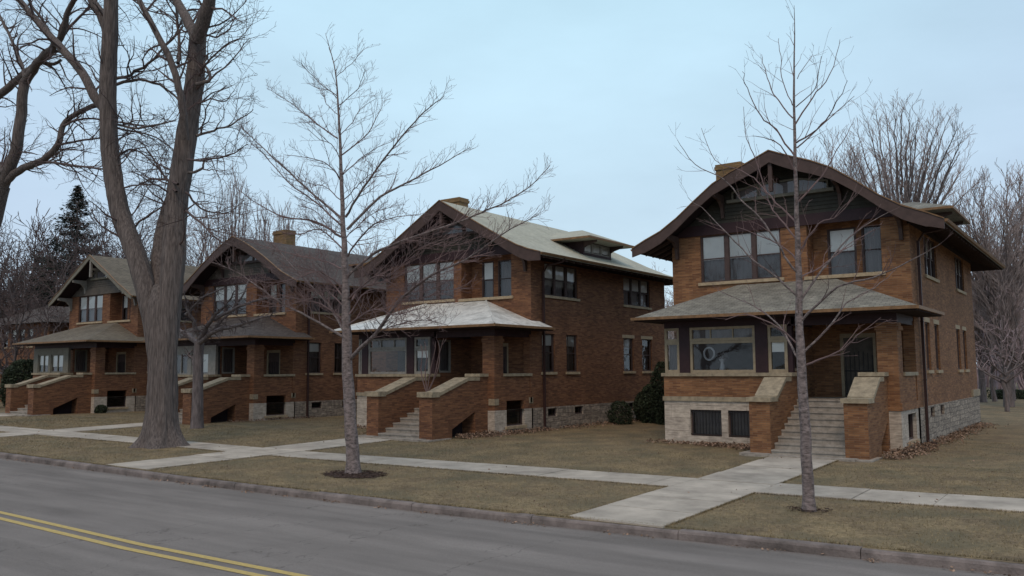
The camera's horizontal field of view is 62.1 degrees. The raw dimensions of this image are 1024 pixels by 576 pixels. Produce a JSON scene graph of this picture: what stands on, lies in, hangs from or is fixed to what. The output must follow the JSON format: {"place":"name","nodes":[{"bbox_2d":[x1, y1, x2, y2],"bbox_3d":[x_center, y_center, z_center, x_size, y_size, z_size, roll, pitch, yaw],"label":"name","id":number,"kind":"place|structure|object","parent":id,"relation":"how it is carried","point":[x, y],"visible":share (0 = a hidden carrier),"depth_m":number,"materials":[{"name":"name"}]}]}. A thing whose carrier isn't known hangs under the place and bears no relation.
{"place":"outdoors","nodes":[
{"label":"outdoors","id":0,"kind":"place"},
{"bbox_2d":[0,458,1012,575],"bbox_3d":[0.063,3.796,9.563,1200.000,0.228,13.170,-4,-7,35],"label":"road","id":1,"kind":"structure","parent":0,"point":[309,537],"depth_m":14.61,"materials":[{"name":"grey asphalt"}]},
{"bbox_2d":[0,511,308,575],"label":"road markings","id":2,"kind":"object","parent":1,"relation":"on","point":[154,547],"visible":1,"depth_m":14.06,"materials":[{"name":"yellow paint"}]},
{"bbox_2d":[3,459,1019,575],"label":"gutter leaves","id":3,"kind":"object","parent":1,"relation":"on","point":[868,559],"visible":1,"depth_m":16.55,"materials":[{"name":"brown plant"}]},
{"bbox_2d":[0,452,1023,575],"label":"kerb","id":4,"kind":"structure","parent":1,"relation":"on","point":[844,551],"depth_m":15.65,"materials":[{"name":"concrete"}]},
{"bbox_2d":[0,374,1023,563],"bbox_3d":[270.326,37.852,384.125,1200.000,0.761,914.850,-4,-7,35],"label":"lawn","id":5,"kind":"structure","parent":0,"point":[1012,432],"depth_m":22.67,"materials":[{"name":"plant"}]},
{"bbox_2d":[0,359,41,406],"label":"evergreen bush","id":6,"kind":"object","parent":5,"relation":"on","point":[10,375],"visible":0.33,"depth_m":60.82,"materials":[{"name":"green plant"}]},
{"bbox_2d":[0,247,68,381],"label":"background tree","id":7,"kind":"object","parent":5,"relation":"on","point":[16,348],"visible":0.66,"depth_m":64.76,"materials":[{"name":"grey plant"}]},
{"bbox_2d":[0,306,69,401],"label":"neighbouring house","id":8,"kind":"structure","parent":5,"relation":"on","point":[39,324],"depth_m":72.29,"materials":[{"name":"red brick"}]},
{"bbox_2d":[0,211,80,318],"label":"background tree","id":9,"kind":"object","parent":5,"relation":"on","point":[18,278],"visible":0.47,"depth_m":81.79,"materials":[{"name":"brown plant"}]},
{"bbox_2d":[0,221,96,349],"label":"background tree","id":10,"kind":"object","parent":5,"relation":"on","point":[10,284],"visible":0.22,"depth_m":79.22,"materials":[{"name":"brown plant"}]},
{"bbox_2d":[0,185,112,317],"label":"conifer","id":11,"kind":"object","parent":5,"relation":"on","point":[73,197],"visible":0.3,"depth_m":86.99,"materials":[{"name":"green plant"}]},
{"bbox_2d":[6,232,123,312],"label":"background tree","id":12,"kind":"object","parent":5,"relation":"on","point":[31,301],"visible":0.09,"depth_m":78.23,"materials":[{"name":"brown plant"}]},
{"bbox_2d":[0,423,142,436],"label":"front walk","id":13,"kind":"structure","parent":5,"relation":"on","point":[22,433],"depth_m":39.16,"materials":[{"name":"concrete"}]},
{"bbox_2d":[0,199,150,318],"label":"distant wood","id":14,"kind":"object","parent":5,"relation":"on","point":[43,247],"visible":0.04,"depth_m":112.33,"materials":[{"name":"brown plant"}]},
{"bbox_2d":[0,0,169,227],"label":"old tree","id":15,"kind":"object","parent":5,"relation":"on","point":[10,171],"visible":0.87,"depth_m":39.90,"materials":[{"name":"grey plant"}]},
{"bbox_2d":[0,255,200,415],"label":"brick house","id":16,"kind":"structure","parent":5,"relation":"on","point":[95,355],"depth_m":55.69,"materials":[{"name":"brick"}]},
{"bbox_2d":[38,355,47,372],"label":"window","id":17,"kind":"structure","parent":16,"relation":"in","point":[43,359],"depth_m":57.15,"materials":[{"name":"grey glass"}]},
{"bbox_2d":[51,354,62,372],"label":"window","id":18,"kind":"structure","parent":16,"relation":"in","point":[57,359],"depth_m":55.99,"materials":[{"name":"grey glass"}]},
{"bbox_2d":[74,350,87,371],"bbox_3d":[-28.358,4.782,55.826,0.220,1.450,0.830,-4,-7,35],"label":"door","id":19,"kind":"structure","parent":16,"relation":"in","point":[80,357],"depth_m":55.93,"materials":[{"name":"grey paint"}]},
{"bbox_2d":[76,295,102,324],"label":"window","id":20,"kind":"structure","parent":16,"relation":"in","point":[92,303],"depth_m":59.39,"materials":[{"name":"grey glass"}]},
{"bbox_2d":[90,271,107,280],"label":"attic window","id":21,"kind":"structure","parent":16,"relation":"in","point":[97,275],"depth_m":58.66,"materials":[{"name":"grey glass"}]},
{"bbox_2d":[118,354,125,371],"bbox_3d":[-25.871,5.436,56.411,0.996,2.070,0.085,-4,-7,35],"label":"door","id":22,"kind":"structure","parent":16,"relation":"in","point":[121,357],"depth_m":56.48,"materials":[{"name":"black glass"}]},
{"bbox_2d":[122,295,127,319],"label":"window","id":23,"kind":"structure","parent":16,"relation":"in","point":[125,299],"depth_m":58.23,"materials":[{"name":"grey glass"}]},
{"bbox_2d":[181,301,191,322],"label":"window","id":24,"kind":"structure","parent":16,"relation":"in","point":[183,307],"depth_m":58.57,"materials":[{"name":"grey glass"}]},
{"bbox_2d":[93,404,108,412],"bbox_3d":[-25.588,7.552,52.932,0.782,0.627,0.839,-4,-7,35],"label":"evergreen bush","id":25,"kind":"object","parent":5,"relation":"on","point":[102,408],"visible":0.99,"depth_m":52.76,"materials":[{"name":"green plant"}]},
{"bbox_2d":[37,189,203,319],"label":"background tree","id":26,"kind":"object","parent":5,"relation":"on","point":[101,246],"visible":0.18,"depth_m":70.39,"materials":[{"name":"brown plant"}]},
{"bbox_2d":[0,0,275,448],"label":"old tree","id":27,"kind":"object","parent":5,"relation":"on","point":[158,281],"visible":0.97,"depth_m":32.39,"materials":[{"name":"grey plant"}]},
{"bbox_2d":[112,204,231,265],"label":"background tree","id":28,"kind":"object","parent":5,"relation":"on","point":[199,246],"visible":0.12,"depth_m":75.28,"materials":[{"name":"grey plant"}]},
{"bbox_2d":[195,161,265,261],"bbox_3d":[-21.380,-0.102,62.606,5.712,17.852,4.438,-2,-6,18],"label":"background tree","id":29,"kind":"object","parent":5,"relation":"on","point":[237,194],"visible":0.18,"depth_m":62.72,"materials":[{"name":"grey plant"}]},
{"bbox_2d":[179,274,295,428],"bbox_3d":[-13.433,2.939,39.215,11.741,7.672,3.386,-4,-7,35],"label":"tree","id":30,"kind":"object","parent":5,"relation":"on","point":[197,358],"visible":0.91,"depth_m":39.57,"materials":[{"name":"grey plant"}]},
{"bbox_2d":[106,437,392,469],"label":"front walk","id":31,"kind":"structure","parent":5,"relation":"on","point":[151,464],"depth_m":28.12,"materials":[{"name":"concrete"}]},
{"bbox_2d":[143,230,385,424],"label":"brick house","id":32,"kind":"structure","parent":5,"relation":"on","point":[290,365],"depth_m":48.12,"materials":[{"name":"brick"}]},
{"bbox_2d":[177,353,187,374],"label":"window","id":33,"kind":"structure","parent":32,"relation":"in","point":[181,361],"depth_m":48.78,"materials":[{"name":"glass"}]},
{"bbox_2d":[191,353,208,374],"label":"window","id":34,"kind":"structure","parent":32,"relation":"in","point":[205,362],"depth_m":47.47,"materials":[{"name":"glass"}]},
{"bbox_2d":[222,347,234,373],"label":"window","id":35,"kind":"structure","parent":32,"relation":"in","point":[226,351],"depth_m":47.65,"materials":[{"name":"glass"}]},
{"bbox_2d":[214,283,246,317],"bbox_3d":[-16.847,0.786,50.936,3.380,1.960,0.340,-4,-7,35],"label":"window","id":36,"kind":"structure","parent":32,"relation":"in","point":[226,292],"depth_m":51.10,"materials":[{"name":"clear glass"}]},
{"bbox_2d":[228,252,259,265],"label":"attic window","id":37,"kind":"structure","parent":32,"relation":"in","point":[248,259],"depth_m":50.16,"materials":[{"name":"grey glass"}]},
{"bbox_2d":[269,284,276,312],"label":"window","id":38,"kind":"structure","parent":32,"relation":"in","point":[272,293],"depth_m":49.94,"materials":[{"name":"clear glass"}]},
{"bbox_2d":[268,353,278,373],"bbox_3d":[-13.438,4.708,48.125,0.996,2.070,0.085,-4,-7,35],"label":"door","id":39,"kind":"structure","parent":32,"relation":"in","point":[273,357],"depth_m":48.18,"materials":[{"name":"black metal"}]},
{"bbox_2d":[265,402,287,417],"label":"basement window","id":40,"kind":"structure","parent":32,"relation":"in","point":[275,415],"depth_m":45.85,"materials":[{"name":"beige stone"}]},
{"bbox_2d":[305,342,322,374],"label":"window","id":41,"kind":"structure","parent":32,"relation":"in","point":[315,348],"depth_m":48.43,"materials":[{"name":"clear glass"}]},
{"bbox_2d":[310,286,350,315],"bbox_3d":[-10.621,0.767,49.475,0.350,1.600,3.100,-4,-7,35],"label":"window","id":42,"kind":"structure","parent":32,"relation":"in","point":[325,312],"depth_m":49.31,"materials":[{"name":"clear glass"}]},
{"bbox_2d":[333,343,341,374],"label":"window","id":43,"kind":"structure","parent":32,"relation":"in","point":[339,345],"depth_m":50.01,"materials":[{"name":"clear glass"}]},
{"bbox_2d":[251,196,301,241],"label":"background tree","id":44,"kind":"object","parent":5,"relation":"on","point":[265,229],"visible":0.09,"depth_m":69.82,"materials":[{"name":"grey plant"}]},
{"bbox_2d":[320,470,388,477],"bbox_3d":[-4.254,4.979,22.908,2.161,0.105,1.538,-4,-7,35],"label":"mulch bed","id":45,"kind":"object","parent":5,"relation":"on","point":[363,474],"visible":0.81,"depth_m":22.63,"materials":[{"name":"brown soil"}]},
{"bbox_2d":[206,24,557,473],"bbox_3d":[-4.519,-1.407,23.701,15.960,13.099,5.637,-4,-7,35],"label":"street tree","id":46,"kind":"object","parent":45,"relation":"on","point":[353,465],"visible":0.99,"depth_m":23.47,"materials":[{"name":"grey plant"}]},
{"bbox_2d":[329,197,672,441],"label":"brick house","id":47,"kind":"structure","parent":5,"relation":"on","point":[542,329],"depth_m":39.28,"materials":[{"name":"brick"}]},
{"bbox_2d":[368,349,405,373],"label":"window","id":48,"kind":"structure","parent":47,"relation":"in","point":[369,351],"depth_m":38.85,"materials":[{"name":"paint"}]},
{"bbox_2d":[368,338,406,349],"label":"transom window","id":49,"kind":"structure","parent":47,"relation":"in","point":[392,343],"depth_m":38.86,"materials":[{"name":"glass"}]},
{"bbox_2d":[414,348,430,373],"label":"window","id":50,"kind":"structure","parent":47,"relation":"in","point":[417,352],"depth_m":37.51,"materials":[{"name":"paint"}]},
{"bbox_2d":[414,337,430,347],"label":"transom window","id":51,"kind":"structure","parent":47,"relation":"in","point":[415,338],"depth_m":37.51,"materials":[{"name":"paint"}]},
{"bbox_2d":[402,261,454,304],"bbox_3d":[-3.992,-0.233,41.221,3.380,1.960,0.340,-4,-7,35],"label":"window","id":52,"kind":"structure","parent":47,"relation":"in","point":[451,283],"depth_m":41.21,"materials":[{"name":"grey glass"}]},
{"bbox_2d":[418,336,445,391],"bbox_3d":[-3.121,2.949,33.096,1.405,2.266,0.327,-4,-7,35],"label":"bare shrub","id":53,"kind":"object","parent":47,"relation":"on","point":[426,388],"visible":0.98,"depth_m":33.18,"materials":[{"name":"brown plant"}]},
{"bbox_2d":[439,340,450,372],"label":"window","id":54,"kind":"structure","parent":47,"relation":"in","point":[442,367],"depth_m":38.00,"materials":[{"name":"glass"}]},
{"bbox_2d":[428,221,476,238],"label":"attic window","id":55,"kind":"structure","parent":47,"relation":"in","point":[454,231],"depth_m":40.38,"materials":[{"name":"grey glass"}]},
{"bbox_2d":[482,261,493,297],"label":"window","id":56,"kind":"structure","parent":47,"relation":"in","point":[487,270],"depth_m":40.19,"materials":[{"name":"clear glass"}]},
{"bbox_2d":[498,259,510,295],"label":"window","id":57,"kind":"structure","parent":47,"relation":"in","point":[506,266],"depth_m":39.67,"materials":[{"name":"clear glass"}]},
{"bbox_2d":[503,346,506,372],"bbox_3d":[-0.583,3.689,38.410,0.996,2.070,0.085,-4,-7,35],"label":"door","id":58,"kind":"structure","parent":47,"relation":"in","point":[504,348],"depth_m":38.25,"materials":[{"name":"black glass"}]},
{"bbox_2d":[505,409,526,429],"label":"basement window","id":59,"kind":"structure","parent":47,"relation":"in","point":[509,426],"depth_m":36.18,"materials":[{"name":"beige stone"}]},
{"bbox_2d":[541,334,557,374],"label":"window","id":60,"kind":"structure","parent":47,"relation":"in","point":[548,337],"depth_m":38.81,"materials":[{"name":"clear glass"}]},
{"bbox_2d":[544,263,579,301],"bbox_3d":[2.234,-0.253,39.760,0.350,1.600,3.100,-4,-7,35],"label":"window","id":61,"kind":"structure","parent":47,"relation":"in","point":[558,273],"depth_m":39.93,"materials":[{"name":"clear glass"}]},
{"bbox_2d":[566,335,579,373],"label":"window","id":62,"kind":"structure","parent":47,"relation":"in","point":[571,338],"depth_m":40.40,"materials":[{"name":"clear glass"}]},
{"bbox_2d":[585,244,609,257],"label":"dormer window","id":63,"kind":"structure","parent":47,"relation":"in","point":[592,248],"depth_m":44.12,"materials":[{"name":"glass"}]},
{"bbox_2d":[622,335,635,372],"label":"window","id":64,"kind":"structure","parent":47,"relation":"in","point":[627,338],"depth_m":44.92,"materials":[{"name":"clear glass"}]},
{"bbox_2d":[623,277,651,309],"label":"window","id":65,"kind":"structure","parent":47,"relation":"in","point":[630,285],"depth_m":46.09,"materials":[{"name":"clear glass"}]},
{"bbox_2d":[641,336,652,372],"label":"window","id":66,"kind":"structure","parent":47,"relation":"in","point":[642,337],"depth_m":46.76,"materials":[{"name":"black glass"}]},
{"bbox_2d":[13,416,1022,553],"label":"scattered leaves","id":67,"kind":"object","parent":5,"relation":"on","point":[596,469],"visible":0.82,"depth_m":21.47,"materials":[{"name":"brown plant"}]},
{"bbox_2d":[455,418,640,438],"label":"leaf litter","id":68,"kind":"object","parent":5,"relation":"on","point":[489,434],"visible":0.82,"depth_m":35.55,"materials":[{"name":"brown plant"}]},
{"bbox_2d":[605,401,633,424],"bbox_3d":[5.303,6.092,41.386,1.347,1.221,1.348,-4,-7,35],"label":"evergreen bush","id":69,"kind":"object","parent":5,"relation":"on","point":[621,415],"visible":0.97,"depth_m":41.15,"materials":[{"name":"green plant"}]},
{"bbox_2d":[632,392,650,420],"bbox_3d":[6.895,6.108,43.834,1.495,1.633,1.621,-4,-7,35],"label":"evergreen bush","id":70,"kind":"object","parent":5,"relation":"on","point":[635,406],"visible":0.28,"depth_m":43.52,"materials":[{"name":"green plant"}]},
{"bbox_2d":[637,383,664,423],"bbox_3d":[7.077,5.764,42.360,1.640,2.033,1.531,4,-7,-37],"label":"evergreen bush","id":71,"kind":"object","parent":5,"relation":"on","point":[646,397],"visible":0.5,"depth_m":42.03,"materials":[{"name":"green plant"}]},
{"bbox_2d":[649,361,669,424],"bbox_3d":[7.483,5.120,41.422,1.578,3.133,1.704,-4,-7,35],"label":"evergreen bush","id":72,"kind":"object","parent":5,"relation":"on","point":[658,384],"visible":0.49,"depth_m":41.14,"materials":[{"name":"green plant"}]},
{"bbox_2d":[644,438,749,449],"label":"leaf litter","id":73,"kind":"object","parent":5,"relation":"on","point":[725,444],"visible":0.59,"depth_m":29.23,"materials":[{"name":"brown plant"}]},
{"bbox_2d":[569,456,834,527],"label":"front walk","id":74,"kind":"structure","parent":5,"relation":"on","point":[664,506],"depth_m":18.58,"materials":[{"name":"concrete"}]},
{"bbox_2d":[787,506,832,512],"bbox_3d":[5.818,4.326,16.646,0.894,0.035,0.706,-4,-7,35],"label":"mulch bed","id":75,"kind":"object","parent":5,"relation":"on","point":[797,507],"visible":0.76,"depth_m":16.57,"materials":[{"name":"brown soil"}]},
{"bbox_2d":[669,0,952,511],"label":"street tree","id":76,"kind":"object","parent":75,"relation":"on","point":[808,499],"visible":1,"depth_m":17.05,"materials":[{"name":"grey plant"}]},
{"bbox_2d":[630,150,1005,462],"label":"brick house","id":77,"kind":"structure","parent":5,"relation":"on","point":[910,375],"depth_m":30.38,"materials":[{"name":"brick"}]},
{"bbox_2d":[664,328,678,341],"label":"transom window","id":78,"kind":"structure","parent":77,"relation":"in","point":[666,339],"depth_m":31.07,"materials":[{"name":"beige paint"}]},
{"bbox_2d":[665,342,679,372],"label":"window","id":79,"kind":"structure","parent":77,"relation":"in","point":[673,346],"depth_m":31.11,"materials":[{"name":"beige paint"}]},
{"bbox_2d":[691,410,721,436],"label":"basement window","id":80,"kind":"structure","parent":77,"relation":"in","point":[707,422],"depth_m":30.19,"materials":[{"name":"black glass"}]},
{"bbox_2d":[689,325,754,341],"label":"transom window","id":81,"kind":"structure","parent":77,"relation":"in","point":[727,333],"depth_m":30.03,"materials":[{"name":"grey glass"}]},
{"bbox_2d":[690,340,755,372],"bbox_3d":[7.405,2.418,29.897,2.400,1.117,0.100,-4,-7,35],"label":"window","id":82,"kind":"structure","parent":77,"relation":"in","point":[692,370],"depth_m":29.91,"materials":[{"name":"beige paint"}]},
{"bbox_2d":[728,410,749,437],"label":"basement window","id":83,"kind":"structure","parent":77,"relation":"in","point":[741,426],"depth_m":29.50,"materials":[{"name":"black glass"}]},
{"bbox_2d":[698,229,784,285],"bbox_3d":[8.773,-1.144,32.626,3.380,1.960,0.340,-4,-7,35],"label":"window","id":84,"kind":"structure","parent":77,"relation":"in","point":[717,251],"depth_m":32.71,"materials":[{"name":"grey glass"}]},
{"bbox_2d":[767,324,786,339],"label":"transom window","id":85,"kind":"structure","parent":77,"relation":"in","point":[768,328],"depth_m":28.87,"materials":[{"name":"beige paint"}]},
{"bbox_2d":[768,339,787,372],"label":"window","id":86,"kind":"structure","parent":77,"relation":"in","point":[774,345],"depth_m":28.79,"materials":[{"name":"beige paint"}]},
{"bbox_2d":[726,177,833,203],"bbox_3d":[9.951,-3.700,31.770,4.000,0.630,0.150,-4,-7,35],"label":"attic window","id":87,"kind":"structure","parent":77,"relation":"in","point":[785,189],"depth_m":31.67,"materials":[{"name":"grey glass"}]},
{"bbox_2d":[827,227,857,274],"bbox_3d":[12.151,-1.311,31.218,1.020,1.760,0.220,-4,-7,35],"label":"window","id":88,"kind":"structure","parent":77,"relation":"in","point":[834,236],"depth_m":31.27,"materials":[{"name":"grey glass"}]},
{"bbox_2d":[843,337,873,396],"bbox_3d":[12.182,2.778,29.814,0.996,2.070,0.085,-4,-7,35],"label":"door","id":89,"kind":"structure","parent":77,"relation":"in","point":[863,361],"depth_m":29.88,"materials":[{"name":"grey"}]},
{"bbox_2d":[861,224,881,272],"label":"window","id":90,"kind":"structure","parent":77,"relation":"in","point":[872,261],"depth_m":30.69,"materials":[{"name":"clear glass"}]},
{"bbox_2d":[908,413,920,445],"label":"basement window","id":91,"kind":"structure","parent":77,"relation":"in","point":[910,415],"depth_m":28.18,"materials":[{"name":"black glass"}]},
{"bbox_2d":[924,317,933,372],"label":"window","id":92,"kind":"structure","parent":77,"relation":"in","point":[926,319],"depth_m":30.97,"materials":[{"name":"black glass"}]},
{"bbox_2d":[923,236,939,282],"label":"window","id":93,"kind":"structure","parent":77,"relation":"in","point":[929,256],"depth_m":32.42,"materials":[{"name":"black glass"}]},
{"bbox_2d":[933,319,943,372],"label":"window","id":94,"kind":"structure","parent":77,"relation":"in","point":[934,321],"depth_m":32.49,"materials":[{"name":"black glass"}]},
{"bbox_2d":[954,256,966,294],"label":"window","id":95,"kind":"structure","parent":77,"relation":"in","point":[958,267],"depth_m":38.03,"materials":[{"name":"black glass"}]},
{"bbox_2d":[797,124,887,193],"bbox_3d":[23.589,-1.708,61.946,8.250,20.295,8.721,-4,-7,35],"label":"background tree","id":96,"kind":"object","parent":5,"relation":"on","point":[850,167],"visible":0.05,"depth_m":61.21,"materials":[{"name":"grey plant"}]},
{"bbox_2d":[831,90,990,208],"bbox_3d":[26.376,-3.305,56.501,9.770,22.392,10.866,-4,-7,35],"label":"background tree","id":97,"kind":"object","parent":5,"relation":"on","point":[908,195],"visible":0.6,"depth_m":56.25,"materials":[{"name":"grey plant"}]},
{"bbox_2d":[882,441,941,459],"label":"leaf litter","id":98,"kind":"object","parent":5,"relation":"on","point":[907,451],"visible":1,"depth_m":25.86,"materials":[{"name":"brown plant"}]},
{"bbox_2d":[930,421,1008,444],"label":"leaf litter","id":99,"kind":"object","parent":5,"relation":"on","point":[955,434],"visible":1,"depth_m":33.19,"materials":[{"name":"brown plant"}]},
{"bbox_2d":[935,159,1023,406],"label":"background tree","id":100,"kind":"object","parent":5,"relation":"on","point":[991,280],"visible":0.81,"depth_m":56.72,"materials":[{"name":"grey plant"}]},
{"bbox_2d":[971,237,1011,401],"bbox_3d":[35.858,1.684,64.900,5.794,13.958,5.717,5,-8,-44],"label":"background tree","id":101,"kind":"object","parent":5,"relation":"on","point":[983,393],"visible":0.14,"depth_m":64.30,"materials":[{"name":"grey plant"}]},
{"bbox_2d":[971,234,1023,389],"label":"thicket","id":102,"kind":"object","parent":5,"relation":"on","point":[1018,379],"visible":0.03,"depth_m":97.71,"materials":[{"name":"brown plant"}]},
{"bbox_2d":[973,286,1023,400],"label":"background tree","id":103,"kind":"object","parent":5,"relation":"on","point":[1012,365],"visible":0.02,"depth_m":66.73,"materials":[{"name":"grey plant"}]},
{"bbox_2d":[974,268,1023,383],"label":"background tree","id":104,"kind":"object","parent":5,"relation":"on","point":[1013,362],"visible":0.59,"depth_m":55.58,"materials":[{"name":"grey plant"}]},
{"bbox_2d":[975,286,1023,411],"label":"background tree","id":105,"kind":"object","parent":5,"relation":"on","point":[1002,381],"visible":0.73,"depth_m":50.76,"materials":[{"name":"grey plant"}]},
{"bbox_2d":[975,310,1023,401],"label":"background tree","id":106,"kind":"object","parent":5,"relation":"on","point":[993,391],"visible":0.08,"depth_m":65.69,"materials":[{"name":"grey plant"}]},
{"bbox_2d":[986,389,1023,398],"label":"hedge","id":107,"kind":"object","parent":5,"relation":"on","point":[1019,393],"visible":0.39,"depth_m":70.18,"materials":[{"name":"green plant"}]},
{"bbox_2d":[0,426,1023,512],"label":"sidewalk","id":108,"kind":"structure","parent":0,"point":[990,503],"depth_m":21.63,"materials":[{"name":"concrete"}]},
{"bbox_2d":[0,0,1023,363],"label":"sky","id":109,"kind":"structure","parent":0,"point":[595,87],"materials":[{"name":"blue"}]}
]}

